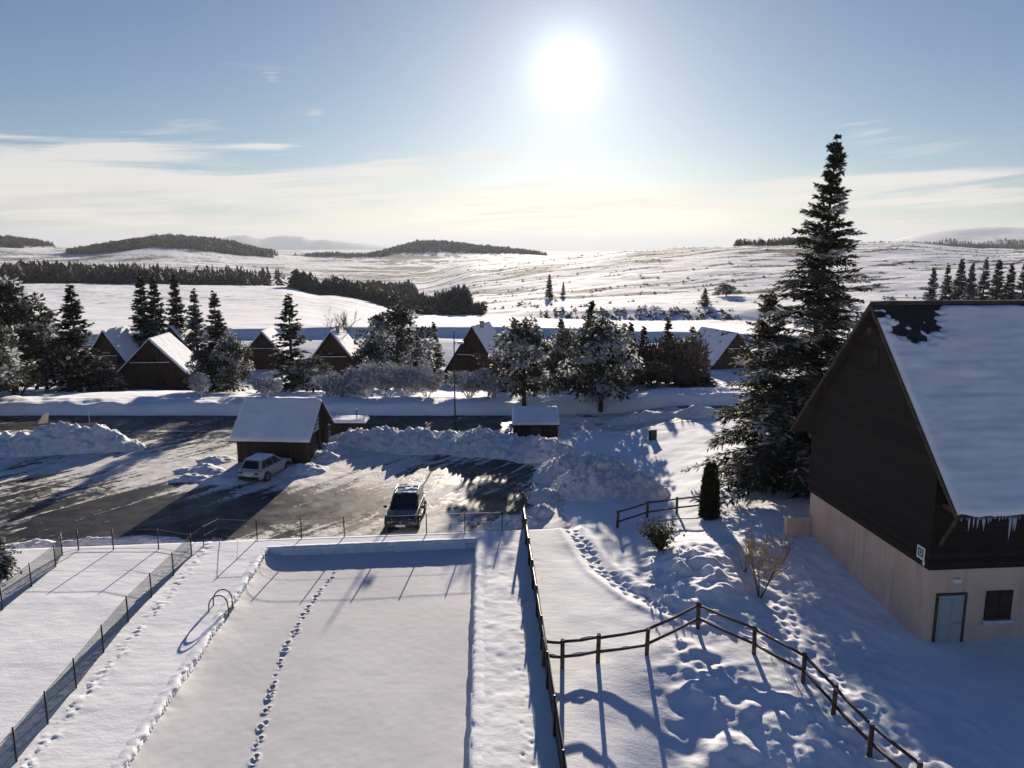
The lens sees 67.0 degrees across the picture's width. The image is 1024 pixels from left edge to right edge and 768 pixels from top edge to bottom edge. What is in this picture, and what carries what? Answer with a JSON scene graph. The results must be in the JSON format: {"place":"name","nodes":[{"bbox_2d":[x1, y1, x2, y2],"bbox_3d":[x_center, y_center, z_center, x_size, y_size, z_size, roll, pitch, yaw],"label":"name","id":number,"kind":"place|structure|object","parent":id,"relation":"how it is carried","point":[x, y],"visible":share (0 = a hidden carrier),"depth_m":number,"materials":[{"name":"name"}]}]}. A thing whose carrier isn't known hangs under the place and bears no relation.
{"place":"outdoors","nodes":[
{"label":"outdoors","id":0,"kind":"place"},
{"bbox_2d":[70,233,391,249],"bbox_3d":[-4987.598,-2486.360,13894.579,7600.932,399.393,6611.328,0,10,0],"label":"mountains","id":1,"kind":"structure","parent":0,"point":[285,242],"depth_m":13284.43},
{"bbox_2d":[0,406,746,431],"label":"road","id":2,"kind":"structure","parent":0,"point":[208,423],"depth_m":67.47,"materials":[{"name":"asphalt"}]},
{"bbox_2d":[0,227,1023,767],"bbox_3d":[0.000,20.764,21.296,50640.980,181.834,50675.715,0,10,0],"label":"ground","id":3,"kind":"structure","parent":0,"point":[694,697],"depth_m":31.63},
{"bbox_2d":[0,530,22,582],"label":"fir tree","id":4,"kind":"object","parent":3,"relation":"on","point":[6,562],"visible":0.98,"depth_m":33.28,"materials":[{"name":"green plant"}]},
{"bbox_2d":[0,325,38,391],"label":"pine tree","id":5,"kind":"object","parent":3,"relation":"on","point":[7,335],"visible":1,"depth_m":71.82,"materials":[{"name":"green plant"}]},
{"bbox_2d":[2,365,43,395],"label":"bare shrub","id":6,"kind":"object","parent":3,"relation":"on","point":[33,379],"visible":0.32,"depth_m":79.79,"materials":[{"name":"brown plant"}]},
{"bbox_2d":[0,234,54,247],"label":"forest","id":7,"kind":"object","parent":3,"relation":"on","point":[14,241],"visible":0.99,"depth_m":1480.95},
{"bbox_2d":[0,533,62,609],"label":"net fence","id":8,"kind":"object","parent":3,"relation":"on","point":[56,552],"visible":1,"depth_m":32.53,"materials":[{"name":"metal"}]},
{"bbox_2d":[0,274,82,391],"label":"pine tree","id":9,"kind":"object","parent":3,"relation":"on","point":[19,314],"visible":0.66,"depth_m":84.14,"materials":[{"name":"green plant"}]},
{"bbox_2d":[18,318,75,384],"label":"pine tree","id":10,"kind":"object","parent":3,"relation":"on","point":[47,340],"visible":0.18,"depth_m":87.16,"materials":[{"name":"green plant"}]},
{"bbox_2d":[33,344,83,390],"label":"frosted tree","id":11,"kind":"object","parent":3,"relation":"on","point":[45,386],"visible":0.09,"depth_m":87.31,"materials":[{"name":"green plant"}]},
{"bbox_2d":[34,284,109,391],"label":"spruce tree","id":12,"kind":"object","parent":3,"relation":"on","point":[72,310],"visible":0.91,"depth_m":86.85,"materials":[{"name":"green plant"}]},
{"bbox_2d":[0,420,145,457],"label":"snow heap","id":13,"kind":"object","parent":3,"relation":"on","point":[59,437],"visible":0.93,"depth_m":57.94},
{"bbox_2d":[0,534,191,767],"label":"net fence","id":14,"kind":"object","parent":3,"relation":"on","point":[14,749],"visible":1,"depth_m":25.83,"materials":[{"name":"metal"}]},
{"bbox_2d":[90,358,127,391],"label":"frosted tree","id":15,"kind":"object","parent":3,"relation":"on","point":[107,385],"visible":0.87,"depth_m":88.81,"materials":[{"name":"green plant"}]},
{"bbox_2d":[81,325,140,377],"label":"chalet","id":16,"kind":"object","parent":3,"relation":"on","point":[118,346],"visible":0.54,"depth_m":109.93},
{"bbox_2d":[60,528,189,553],"bbox_3d":[-17.832,7.503,36.038,6.133,1.405,0.788,0,10,0],"label":"wire fence","id":17,"kind":"object","parent":3,"relation":"on","point":[113,548],"visible":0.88,"depth_m":36.27,"materials":[{"name":"metal"}]},
{"bbox_2d":[128,273,154,347],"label":"spruce tree","id":18,"kind":"object","parent":3,"relation":"on","point":[139,318],"visible":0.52,"depth_m":115.89,"materials":[{"name":"green plant"}]},
{"bbox_2d":[0,259,287,285],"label":"forest","id":19,"kind":"object","parent":3,"relation":"on","point":[33,272],"visible":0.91,"depth_m":459.87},
{"bbox_2d":[112,332,197,389],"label":"chalet","id":20,"kind":"object","parent":3,"relation":"on","point":[156,362],"visible":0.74,"depth_m":99.05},
{"bbox_2d":[130,377,138,389],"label":"door","id":21,"kind":"structure","parent":20,"relation":"in","point":[133,380],"depth_m":99.01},
{"bbox_2d":[141,274,168,343],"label":"spruce tree","id":22,"kind":"object","parent":3,"relation":"on","point":[157,321],"visible":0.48,"depth_m":115.74,"materials":[{"name":"green plant"}]},
{"bbox_2d":[64,233,278,257],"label":"forest","id":23,"kind":"object","parent":3,"relation":"on","point":[211,244],"visible":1,"depth_m":1362.25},
{"bbox_2d":[165,274,189,336],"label":"spruce tree","id":24,"kind":"object","parent":3,"relation":"on","point":[175,309],"visible":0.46,"depth_m":117.05,"materials":[{"name":"green plant"}]},
{"bbox_2d":[165,322,200,352],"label":"chalet","id":25,"kind":"object","parent":3,"relation":"on","point":[173,330],"visible":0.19,"depth_m":116.30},
{"bbox_2d":[184,288,211,353],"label":"spruce tree","id":26,"kind":"object","parent":3,"relation":"on","point":[193,322],"visible":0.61,"depth_m":115.95,"materials":[{"name":"green plant"}]},
{"bbox_2d":[187,373,211,397],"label":"frosted shrub","id":27,"kind":"object","parent":3,"relation":"on","point":[200,384],"visible":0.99,"depth_m":75.41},
{"bbox_2d":[183,347,228,391],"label":"shrub","id":28,"kind":"object","parent":3,"relation":"on","point":[203,365],"visible":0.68,"depth_m":84.45,"materials":[{"name":"green plant"}]},
{"bbox_2d":[195,290,250,391],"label":"spruce tree","id":29,"kind":"object","parent":3,"relation":"on","point":[217,328],"visible":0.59,"depth_m":86.78,"materials":[{"name":"green plant"}]},
{"bbox_2d":[209,329,255,391],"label":"frosted tree","id":30,"kind":"object","parent":3,"relation":"on","point":[229,347],"visible":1,"depth_m":84.24,"materials":[{"name":"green plant"}]},
{"bbox_2d":[247,376,283,395],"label":"frosted shrub","id":31,"kind":"object","parent":3,"relation":"on","point":[261,385],"visible":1,"depth_m":75.51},
{"bbox_2d":[234,327,300,369],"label":"chalet","id":32,"kind":"object","parent":3,"relation":"on","point":[262,347],"visible":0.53,"depth_m":121.59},
{"bbox_2d":[0,431,570,546],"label":"car park","id":33,"kind":"structure","parent":3,"relation":"on","point":[52,497],"depth_m":47.95,"materials":[{"name":"asphalt"}]},
{"bbox_2d":[1,535,189,548],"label":"snow heap","id":34,"kind":"object","parent":33,"relation":"on","point":[47,543],"visible":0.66,"depth_m":40.05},
{"bbox_2d":[168,450,342,484],"bbox_3d":[-17.829,5.670,53.868,11.600,0.864,8.400,0,10,0],"label":"snow heap","id":35,"kind":"object","parent":33,"relation":"on","point":[205,465],"visible":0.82,"depth_m":52.75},
{"bbox_2d":[238,453,291,481],"bbox_3d":[-16.588,5.394,52.083,2.200,1.542,4.300,2,10,14],"label":"parked car","id":36,"kind":"object","parent":33,"relation":"on","point":[260,466],"visible":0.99,"depth_m":50.60,"materials":[{"name":"white paint"}]},
{"bbox_2d":[228,397,333,463],"bbox_3d":[-16.819,3.290,56.898,5.852,4.559,5.737,1,10,4],"label":"car park shelter","id":37,"kind":"object","parent":33,"relation":"on","point":[295,430],"visible":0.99,"depth_m":55.05,"materials":[{"name":"brown wood"}]},
{"bbox_2d":[330,415,369,435],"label":"bin store","id":38,"kind":"structure","parent":33,"relation":"on","point":[342,423],"depth_m":62.94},
{"bbox_2d":[383,484,426,528],"bbox_3d":[-5.951,6.829,43.448,2.260,1.714,4.100,0,10,1],"label":"parked car","id":39,"kind":"object","parent":33,"relation":"on","point":[408,499],"visible":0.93,"depth_m":42.67,"materials":[{"name":"grey paint"}]},
{"bbox_2d":[483,488,559,530],"bbox_3d":[1.118,7.200,44.360,3.137,1.153,7.463,5,11,28],"label":"snow heap","id":40,"kind":"object","parent":33,"relation":"on","point":[539,499],"visible":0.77,"depth_m":43.71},
{"bbox_2d":[262,294,314,391],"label":"spruce tree","id":41,"kind":"object","parent":3,"relation":"on","point":[290,334],"visible":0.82,"depth_m":86.96,"materials":[{"name":"green plant"}]},
{"bbox_2d":[109,537,485,767],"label":"swimming pool","id":42,"kind":"structure","parent":3,"relation":"on","point":[354,660],"depth_m":26.61,"materials":[{"name":"stone"}]},
{"bbox_2d":[208,589,233,615],"bbox_3d":[-11.441,8.732,30.451,0.846,1.166,0.592,-1,10,-3],"label":"pool ladder","id":43,"kind":"object","parent":42,"relation":"attached to","point":[230,610],"visible":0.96,"depth_m":30.35,"materials":[{"name":"metal"}]},
{"bbox_2d":[286,354,334,391],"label":"shrub","id":44,"kind":"object","parent":3,"relation":"on","point":[311,366],"visible":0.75,"depth_m":85.43,"materials":[{"name":"green plant"}]},
{"bbox_2d":[305,370,343,396],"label":"frosted shrub","id":45,"kind":"object","parent":3,"relation":"on","point":[317,379],"visible":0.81,"depth_m":75.40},
{"bbox_2d":[305,326,366,378],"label":"chalet","id":46,"kind":"object","parent":3,"relation":"on","point":[336,347],"visible":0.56,"depth_m":109.50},
{"bbox_2d":[317,373,361,396],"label":"frosted shrub","id":47,"kind":"object","parent":3,"relation":"on","point":[344,390],"visible":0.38,"depth_m":75.55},
{"bbox_2d":[323,308,362,336],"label":"bare tree","id":48,"kind":"object","parent":3,"relation":"on","point":[343,320],"visible":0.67,"depth_m":115.66,"materials":[{"name":"brown plant"}]},
{"bbox_2d":[191,511,502,552],"bbox_3d":[-8.023,7.665,38.287,15.106,2.505,5.270,0,10,0],"label":"wire fence","id":49,"kind":"object","parent":3,"relation":"on","point":[464,513],"visible":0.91,"depth_m":38.20,"materials":[{"name":"metal"}]},
{"bbox_2d":[340,362,386,397],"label":"frosted shrub","id":50,"kind":"object","parent":3,"relation":"on","point":[363,383],"visible":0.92,"depth_m":74.85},
{"bbox_2d":[351,336,393,391],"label":"frosted tree","id":51,"kind":"object","parent":3,"relation":"on","point":[371,351],"visible":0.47,"depth_m":87.18,"materials":[{"name":"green plant"}]},
{"bbox_2d":[285,268,474,311],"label":"forest","id":52,"kind":"object","parent":3,"relation":"on","point":[382,293],"visible":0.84,"depth_m":403.83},
{"bbox_2d":[356,359,409,396],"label":"frosted shrub","id":53,"kind":"object","parent":3,"relation":"on","point":[385,385],"visible":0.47,"depth_m":75.31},
{"bbox_2d":[353,301,438,368],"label":"pine tree","id":54,"kind":"object","parent":3,"relation":"on","point":[392,323],"visible":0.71,"depth_m":100.67,"materials":[{"name":"green plant"}]},
{"bbox_2d":[382,362,435,395],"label":"frosted shrub","id":55,"kind":"object","parent":3,"relation":"on","point":[403,379],"visible":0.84,"depth_m":74.78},
{"bbox_2d":[404,334,431,390],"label":"frosted tree","id":56,"kind":"object","parent":3,"relation":"on","point":[415,353],"visible":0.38,"depth_m":89.50,"materials":[{"name":"green plant"}]},
{"bbox_2d":[293,239,546,256],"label":"forest","id":57,"kind":"object","parent":3,"relation":"on","point":[434,245],"visible":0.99,"depth_m":1851.34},
{"bbox_2d":[402,359,444,396],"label":"frosted shrub","id":58,"kind":"object","parent":3,"relation":"on","point":[433,382],"visible":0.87,"depth_m":75.24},
{"bbox_2d":[426,322,447,374],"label":"spruce tree","id":59,"kind":"object","parent":3,"relation":"on","point":[439,357],"visible":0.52,"depth_m":111.90,"materials":[{"name":"green plant"}]},
{"bbox_2d":[388,301,488,314],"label":"forest","id":60,"kind":"object","parent":3,"relation":"on","point":[480,308],"visible":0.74,"depth_m":319.38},
{"bbox_2d":[317,425,573,463],"bbox_3d":[-5.588,4.205,58.766,21.118,2.048,6.848,1,10,7],"label":"snow heap","id":61,"kind":"object","parent":3,"relation":"on","point":[480,441],"visible":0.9,"depth_m":57.67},
{"bbox_2d":[453,331,463,430],"bbox_3d":[-4.420,-0.093,63.874,0.920,8.600,0.320,0,10,0],"label":"lamp post","id":62,"kind":"object","parent":3,"relation":"on","point":[458,342],"visible":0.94,"depth_m":63.92,"materials":[{"name":"metal"}]},
{"bbox_2d":[445,367,489,397],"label":"frosted shrub","id":63,"kind":"object","parent":3,"relation":"on","point":[467,382],"visible":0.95,"depth_m":75.46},
{"bbox_2d":[441,321,502,383],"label":"chalet","id":64,"kind":"object","parent":3,"relation":"on","point":[478,337],"visible":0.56,"depth_m":109.83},
{"bbox_2d":[470,350,508,395],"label":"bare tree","id":65,"kind":"object","parent":3,"relation":"on","point":[484,360],"visible":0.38,"depth_m":78.74,"materials":[{"name":"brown plant"}]},
{"bbox_2d":[477,370,503,396],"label":"frosted shrub","id":66,"kind":"object","parent":3,"relation":"on","point":[490,382],"visible":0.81,"depth_m":74.45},
{"bbox_2d":[487,311,565,405],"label":"frosted tree","id":67,"kind":"object","parent":3,"relation":"on","point":[525,336],"visible":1,"depth_m":69.23,"materials":[{"name":"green plant"}]},
{"bbox_2d":[512,406,559,437],"bbox_3d":[1.888,3.290,62.809,3.807,2.606,2.405,0,10,-1],"label":"roadside hut","id":68,"kind":"object","parent":3,"relation":"on","point":[541,421],"visible":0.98,"depth_m":62.02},
{"bbox_2d":[522,492,566,767],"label":"screen fence","id":69,"kind":"object","parent":3,"relation":"on","point":[557,733],"visible":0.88,"depth_m":25.11,"materials":[{"name":"fabric"}]},
{"bbox_2d":[545,274,553,298],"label":"spruce tree","id":70,"kind":"object","parent":3,"relation":"on","point":[550,289],"visible":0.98,"depth_m":396.91,"materials":[{"name":"green plant"}]},
{"bbox_2d":[546,323,583,390],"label":"frosted tree","id":71,"kind":"object","parent":3,"relation":"on","point":[557,342],"visible":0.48,"depth_m":85.85,"materials":[{"name":"green plant"}]},
{"bbox_2d":[566,300,612,389],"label":"spruce tree","id":72,"kind":"object","parent":3,"relation":"on","point":[591,308],"visible":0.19,"depth_m":84.19,"materials":[{"name":"green plant"}]},
{"bbox_2d":[555,307,644,411],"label":"frosted tree","id":73,"kind":"object","parent":3,"relation":"on","point":[602,337],"visible":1,"depth_m":68.61,"materials":[{"name":"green plant"}]},
{"bbox_2d":[532,451,670,501],"bbox_3d":[5.281,5.465,49.408,7.598,2.805,11.137,-2,10,-10],"label":"snow heap","id":74,"kind":"object","parent":3,"relation":"on","point":[569,476],"visible":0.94,"depth_m":45.91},
{"bbox_2d":[541,334,712,388],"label":"thicket","id":75,"kind":"object","parent":3,"relation":"on","point":[703,355],"visible":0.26,"depth_m":84.80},
{"bbox_2d":[540,305,739,319],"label":"valley scrub","id":76,"kind":"object","parent":3,"relation":"on","point":[725,315],"visible":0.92,"depth_m":304.15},
{"bbox_2d":[632,326,652,384],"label":"spruce tree","id":77,"kind":"object","parent":3,"relation":"on","point":[643,338],"visible":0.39,"depth_m":85.33,"materials":[{"name":"green plant"}]},
{"bbox_2d":[648,428,656,440],"bbox_3d":[10.923,4.002,60.057,0.660,1.010,0.492,-2,10,-12],"label":"bollard","id":78,"kind":"object","parent":3,"relation":"on","point":[652,434],"visible":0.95,"depth_m":59.87,"materials":[{"name":"metal"}]},
{"bbox_2d":[616,496,699,527],"bbox_3d":[7.739,6.815,40.936,5.695,1.611,0.924,-5,11,-25],"label":"rail fence","id":79,"kind":"object","parent":3,"relation":"on","point":[647,512],"visible":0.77,"depth_m":41.10,"materials":[{"name":"brown wood"}]},
{"bbox_2d":[600,405,718,424],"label":"snow heap","id":80,"kind":"object","parent":3,"relation":"on","point":[696,411],"visible":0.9,"depth_m":66.10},
{"bbox_2d":[636,515,684,552],"bbox_3d":[6.711,6.850,35.563,2.100,1.820,2.143,-10,14,-43],"label":"evergreen shrub","id":81,"kind":"object","parent":3,"relation":"on","point":[659,541],"visible":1,"depth_m":35.36,"materials":[{"name":"green plant"}]},
{"bbox_2d":[632,360,692,387],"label":"bare shrub","id":82,"kind":"object","parent":3,"relation":"on","point":[662,372],"visible":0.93,"depth_m":78.06,"materials":[{"name":"brown plant"}]},
{"bbox_2d":[651,319,683,383],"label":"spruce tree","id":83,"kind":"object","parent":3,"relation":"on","point":[667,332],"visible":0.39,"depth_m":86.37,"materials":[{"name":"green plant"}]},
{"bbox_2d":[650,361,713,386],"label":"bare shrub","id":84,"kind":"object","parent":3,"relation":"on","point":[696,371],"visible":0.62,"depth_m":78.85,"materials":[{"name":"brown plant"}]},
{"bbox_2d":[684,326,707,372],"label":"spruce tree","id":85,"kind":"object","parent":3,"relation":"on","point":[693,332],"visible":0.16,"depth_m":106.58,"materials":[{"name":"green plant"}]},
{"bbox_2d":[671,375,721,387],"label":"bare shrub","id":86,"kind":"object","parent":3,"relation":"on","point":[710,382],"visible":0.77,"depth_m":78.72,"materials":[{"name":"brown plant"}]},
{"bbox_2d":[696,288,711,306],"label":"spruce tree","id":87,"kind":"object","parent":3,"relation":"on","point":[703,302],"visible":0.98,"depth_m":321.59,"materials":[{"name":"green plant"}]},
{"bbox_2d":[697,461,720,520],"bbox_3d":[10.256,5.572,40.113,1.225,3.317,1.279,5,11,24],"label":"thuja","id":88,"kind":"object","parent":3,"relation":"on","point":[709,502],"visible":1,"depth_m":39.88,"materials":[{"name":"green plant"}]},
{"bbox_2d":[694,327,754,369],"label":"chalet","id":89,"kind":"object","parent":3,"relation":"on","point":[722,343],"visible":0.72,"depth_m":121.56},
{"bbox_2d":[714,284,741,295],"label":"round tree","id":90,"kind":"object","parent":3,"relation":"on","point":[726,289],"visible":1,"depth_m":367.27,"materials":[{"name":"green plant"}]},
{"bbox_2d":[442,244,1021,308],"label":"valley scrub","id":91,"kind":"object","parent":3,"relation":"on","point":[610,302],"visible":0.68,"depth_m":450.01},
{"bbox_2d":[542,600,923,767],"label":"rail fence","id":92,"kind":"object","parent":3,"relation":"on","point":[869,739],"visible":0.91,"depth_m":26.09,"materials":[{"name":"brown wood"}]},
{"bbox_2d":[680,288,802,487],"bbox_3d":[14.393,0.656,44.751,7.237,12.590,7.126,-3,10,-16],"label":"spruce tree","id":93,"kind":"object","parent":3,"relation":"on","point":[765,327],"visible":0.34,"depth_m":44.05,"materials":[{"name":"green plant"}]},
{"bbox_2d":[734,535,756,571],"bbox_3d":[9.896,7.228,32.442,1.188,1.750,0.893,-6,12,-32],"label":"dry shrub","id":94,"kind":"object","parent":3,"relation":"on","point":[740,549],"visible":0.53,"depth_m":32.51,"materials":[{"name":"brown plant"}]},
{"bbox_2d":[738,520,793,598],"bbox_3d":[9.707,7.096,30.262,1.667,3.035,2.825,-5,11,-26],"label":"dry shrub","id":95,"kind":"object","parent":3,"relation":"on","point":[776,564],"visible":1,"depth_m":30.14,"materials":[{"name":"brown plant"}]},
{"bbox_2d":[761,523,799,562],"bbox_3d":[11.504,6.816,33.213,1.110,2.070,1.580,-7,12,-33],"label":"dry shrub","id":96,"kind":"object","parent":3,"relation":"on","point":[786,549],"visible":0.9,"depth_m":33.04,"materials":[{"name":"brown plant"}]},
{"bbox_2d":[692,133,873,507],"bbox_3d":[15.967,-2.340,41.556,12.078,21.377,11.162,6,12,31],"label":"spruce tree","id":97,"kind":"object","parent":3,"relation":"on","point":[792,396],"visible":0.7,"depth_m":40.35,"materials":[{"name":"green plant"}]},
{"bbox_2d":[733,236,1023,248],"bbox_3d":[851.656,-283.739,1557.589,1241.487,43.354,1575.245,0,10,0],"label":"forest","id":98,"kind":"object","parent":3,"relation":"on","point":[786,242],"visible":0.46,"depth_m":1615.99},
{"bbox_2d":[783,300,1023,641],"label":"timber house","id":99,"kind":"structure","parent":3,"relation":"on","point":[910,416],"depth_m":27.91,"materials":[{"name":"brown wood"}]},
{"bbox_2d":[932,592,967,641],"bbox_3d":[15.332,8.317,27.118,1.120,2.100,0.114,-1,10,-5],"label":"door","id":100,"kind":"structure","parent":99,"relation":"in","point":[950,608],"depth_m":27.08,"materials":[{"name":"grey paint"}]},
{"bbox_2d":[980,590,1014,625],"bbox_3d":[17.095,7.846,27.142,1.180,1.220,0.156,-1,10,-5],"label":"window","id":101,"kind":"structure","parent":99,"relation":"in","point":[998,603],"depth_m":27.16,"materials":[{"name":"glass"}]},
{"bbox_2d":[922,267,939,300],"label":"spruce tree","id":102,"kind":"object","parent":3,"relation":"on","point":[930,294],"visible":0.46,"depth_m":203.14,"materials":[{"name":"green plant"}]},
{"bbox_2d":[937,263,953,299],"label":"spruce tree","id":103,"kind":"object","parent":3,"relation":"on","point":[945,290],"visible":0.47,"depth_m":207.02,"materials":[{"name":"green plant"}]},
{"bbox_2d":[947,258,967,299],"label":"spruce tree","id":104,"kind":"object","parent":3,"relation":"on","point":[957,293],"visible":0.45,"depth_m":210.83,"materials":[{"name":"green plant"}]},
{"bbox_2d":[960,262,978,299],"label":"spruce tree","id":105,"kind":"object","parent":3,"relation":"on","point":[971,291],"visible":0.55,"depth_m":204.05,"materials":[{"name":"green plant"}]},
{"bbox_2d":[976,257,994,299],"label":"spruce tree","id":106,"kind":"object","parent":3,"relation":"on","point":[982,287],"visible":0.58,"depth_m":207.94,"materials":[{"name":"green plant"}]},
{"bbox_2d":[984,260,1005,299],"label":"spruce tree","id":107,"kind":"object","parent":3,"relation":"on","point":[997,279],"visible":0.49,"depth_m":211.67,"materials":[{"name":"green plant"}]},
{"bbox_2d":[998,263,1019,299],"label":"spruce tree","id":108,"kind":"object","parent":3,"relation":"on","point":[1008,294],"visible":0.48,"depth_m":205.09,"materials":[{"name":"green plant"}]},
{"bbox_2d":[1014,263,1023,299],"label":"spruce tree","id":109,"kind":"object","parent":3,"relation":"on","point":[1020,284],"visible":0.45,"depth_m":209.18,"materials":[{"name":"green plant"}]},
{"bbox_2d":[0,0,1023,250],"label":"sky","id":110,"kind":"structure","parent":0,"point":[553,125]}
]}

